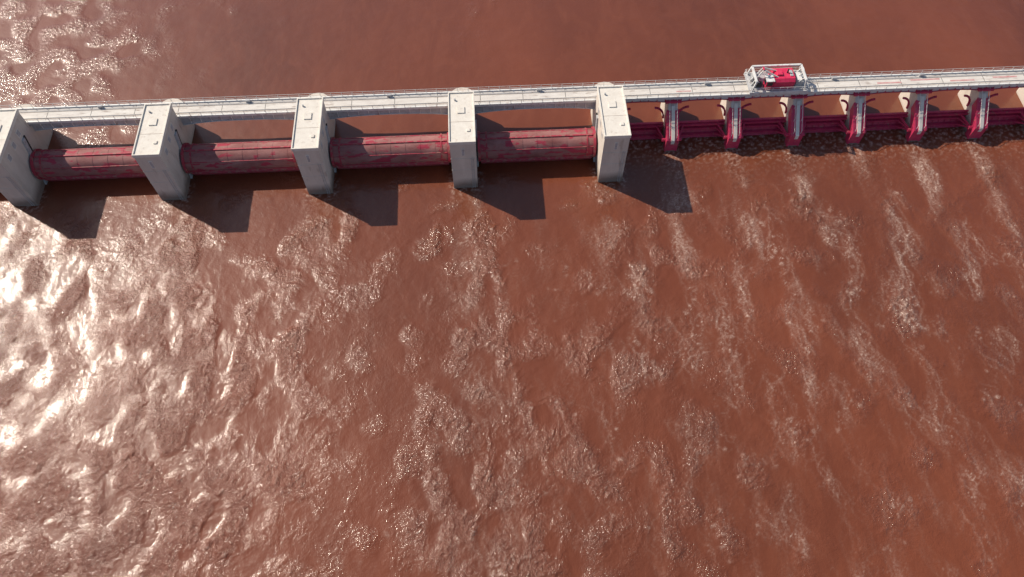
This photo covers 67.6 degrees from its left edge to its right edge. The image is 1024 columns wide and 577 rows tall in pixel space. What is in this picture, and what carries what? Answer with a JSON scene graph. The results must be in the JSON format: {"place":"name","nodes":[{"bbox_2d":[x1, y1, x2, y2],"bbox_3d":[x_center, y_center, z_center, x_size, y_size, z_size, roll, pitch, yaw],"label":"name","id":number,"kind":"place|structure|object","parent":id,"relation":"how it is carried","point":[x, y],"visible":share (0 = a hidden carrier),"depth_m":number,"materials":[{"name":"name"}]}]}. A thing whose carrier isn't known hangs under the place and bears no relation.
{"place":"outdoors","nodes":[
{"label":"outdoors","id":0,"kind":"place"},
{"bbox_2d":[0,0,606,149],"bbox_3d":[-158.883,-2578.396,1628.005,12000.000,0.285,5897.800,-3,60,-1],"label":"river water","id":1,"kind":"structure","parent":0,"point":[69,52],"depth_m":169.28,"materials":[{"name":"brown liquid"}]},
{"bbox_2d":[30,146,145,180],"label":"roller gate","id":2,"kind":"structure","parent":1,"relation":"in","point":[83,164],"depth_m":150.02,"materials":[{"name":"metal"}]},
{"bbox_2d":[0,124,1023,576],"bbox_3d":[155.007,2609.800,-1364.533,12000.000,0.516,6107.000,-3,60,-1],"label":"river water","id":3,"kind":"structure","parent":0,"point":[764,356],"depth_m":134.22,"materials":[{"name":"brown liquid"}]},
{"bbox_2d":[0,105,52,205],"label":"dam pier","id":4,"kind":"structure","parent":3,"relation":"in","point":[21,140],"depth_m":147.23,"materials":[{"name":"concrete"}]},
{"bbox_2d":[131,98,194,199],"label":"dam pier","id":5,"kind":"structure","parent":3,"relation":"in","point":[164,134],"depth_m":145.96,"materials":[{"name":"concrete"}]},
{"bbox_2d":[181,140,299,174],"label":"roller gate","id":6,"kind":"structure","parent":3,"relation":"in","point":[236,157],"depth_m":150.79,"materials":[{"name":"metal"}]},
{"bbox_2d":[291,93,336,193],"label":"dam pier","id":7,"kind":"structure","parent":3,"relation":"in","point":[313,130],"depth_m":146.21,"materials":[{"name":"concrete"}]},
{"bbox_2d":[330,132,450,168],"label":"roller gate","id":8,"kind":"structure","parent":3,"relation":"in","point":[389,151],"depth_m":151.56,"materials":[{"name":"metal"}]},
{"bbox_2d":[448,87,478,187],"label":"dam pier","id":9,"kind":"structure","parent":3,"relation":"in","point":[462,132],"depth_m":146.21,"materials":[{"name":"concrete"}]},
{"bbox_2d":[0,66,1023,130],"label":"service bridge","id":10,"kind":"structure","parent":9,"relation":"on","point":[235,109],"depth_m":152.88,"materials":[{"name":"concrete"}]},
{"bbox_2d":[744,63,809,94],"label":"rail crane","id":11,"kind":"object","parent":10,"relation":"on","point":[781,80],"visible":1,"depth_m":151.90,"materials":[{"name":"metal"}]},
{"bbox_2d":[477,126,595,163],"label":"roller gate","id":12,"kind":"structure","parent":3,"relation":"in","point":[537,145],"depth_m":152.33,"materials":[{"name":"metal"}]},
{"bbox_2d":[591,82,630,181],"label":"dam pier","id":13,"kind":"structure","parent":3,"relation":"in","point":[610,119],"depth_m":147.54,"materials":[{"name":"concrete"}]},
{"bbox_2d":[627,107,665,141],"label":"tainter gate","id":14,"kind":"structure","parent":3,"relation":"in","point":[646,130],"depth_m":158.68,"materials":[{"name":"metal"}]},
{"bbox_2d":[660,99,681,151],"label":"spillway pier","id":15,"kind":"structure","parent":3,"relation":"in","point":[670,128],"depth_m":155.48,"materials":[{"name":"concrete"}]},
{"bbox_2d":[679,104,727,140],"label":"tainter gate","id":16,"kind":"structure","parent":3,"relation":"in","point":[701,128],"depth_m":158.98,"materials":[{"name":"metal"}]},
{"bbox_2d":[720,97,744,148],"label":"spillway pier","id":17,"kind":"structure","parent":3,"relation":"in","point":[732,117],"depth_m":155.86,"materials":[{"name":"concrete"}]},
{"bbox_2d":[741,102,788,138],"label":"tainter gate","id":18,"kind":"structure","parent":3,"relation":"in","point":[761,126],"depth_m":159.27,"materials":[{"name":"metal"}]},
{"bbox_2d":[780,94,807,146],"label":"spillway pier","id":19,"kind":"structure","parent":3,"relation":"in","point":[794,122],"depth_m":156.28,"materials":[{"name":"concrete"}]},
{"bbox_2d":[803,99,850,135],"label":"tainter gate","id":20,"kind":"structure","parent":3,"relation":"in","point":[824,123],"depth_m":159.60,"materials":[{"name":"metal"}]},
{"bbox_2d":[839,92,869,143],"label":"spillway pier","id":21,"kind":"structure","parent":3,"relation":"in","point":[854,123],"depth_m":156.67,"materials":[{"name":"concrete"}]},
{"bbox_2d":[865,97,911,132],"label":"tainter gate","id":22,"kind":"structure","parent":3,"relation":"in","point":[884,121],"depth_m":159.96,"materials":[{"name":"metal"}]},
{"bbox_2d":[899,90,932,141],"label":"spillway pier","id":23,"kind":"structure","parent":3,"relation":"in","point":[916,118],"depth_m":157.07,"materials":[{"name":"concrete"}]},
{"bbox_2d":[926,94,972,130],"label":"tainter gate","id":24,"kind":"structure","parent":3,"relation":"in","point":[945,118],"depth_m":160.26,"materials":[{"name":"metal"}]},
{"bbox_2d":[958,87,994,138],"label":"spillway pier","id":25,"kind":"structure","parent":3,"relation":"in","point":[976,118],"depth_m":157.48,"materials":[{"name":"concrete"}]},
{"bbox_2d":[988,93,1023,125],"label":"tainter gate","id":26,"kind":"structure","parent":3,"relation":"in","point":[1002,116],"depth_m":160.80,"materials":[{"name":"metal"}]},
{"bbox_2d":[1016,88,1023,126],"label":"spillway pier","id":27,"kind":"structure","parent":3,"relation":"in","point":[1020,92],"depth_m":162.19,"materials":[{"name":"concrete"}]},
{"bbox_2d":[594,0,1023,126],"bbox_3d":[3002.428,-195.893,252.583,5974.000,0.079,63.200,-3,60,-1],"label":"river water","id":28,"kind":"structure","parent":0,"point":[659,41],"depth_m":171.31,"materials":[{"name":"brown liquid"}]}
]}

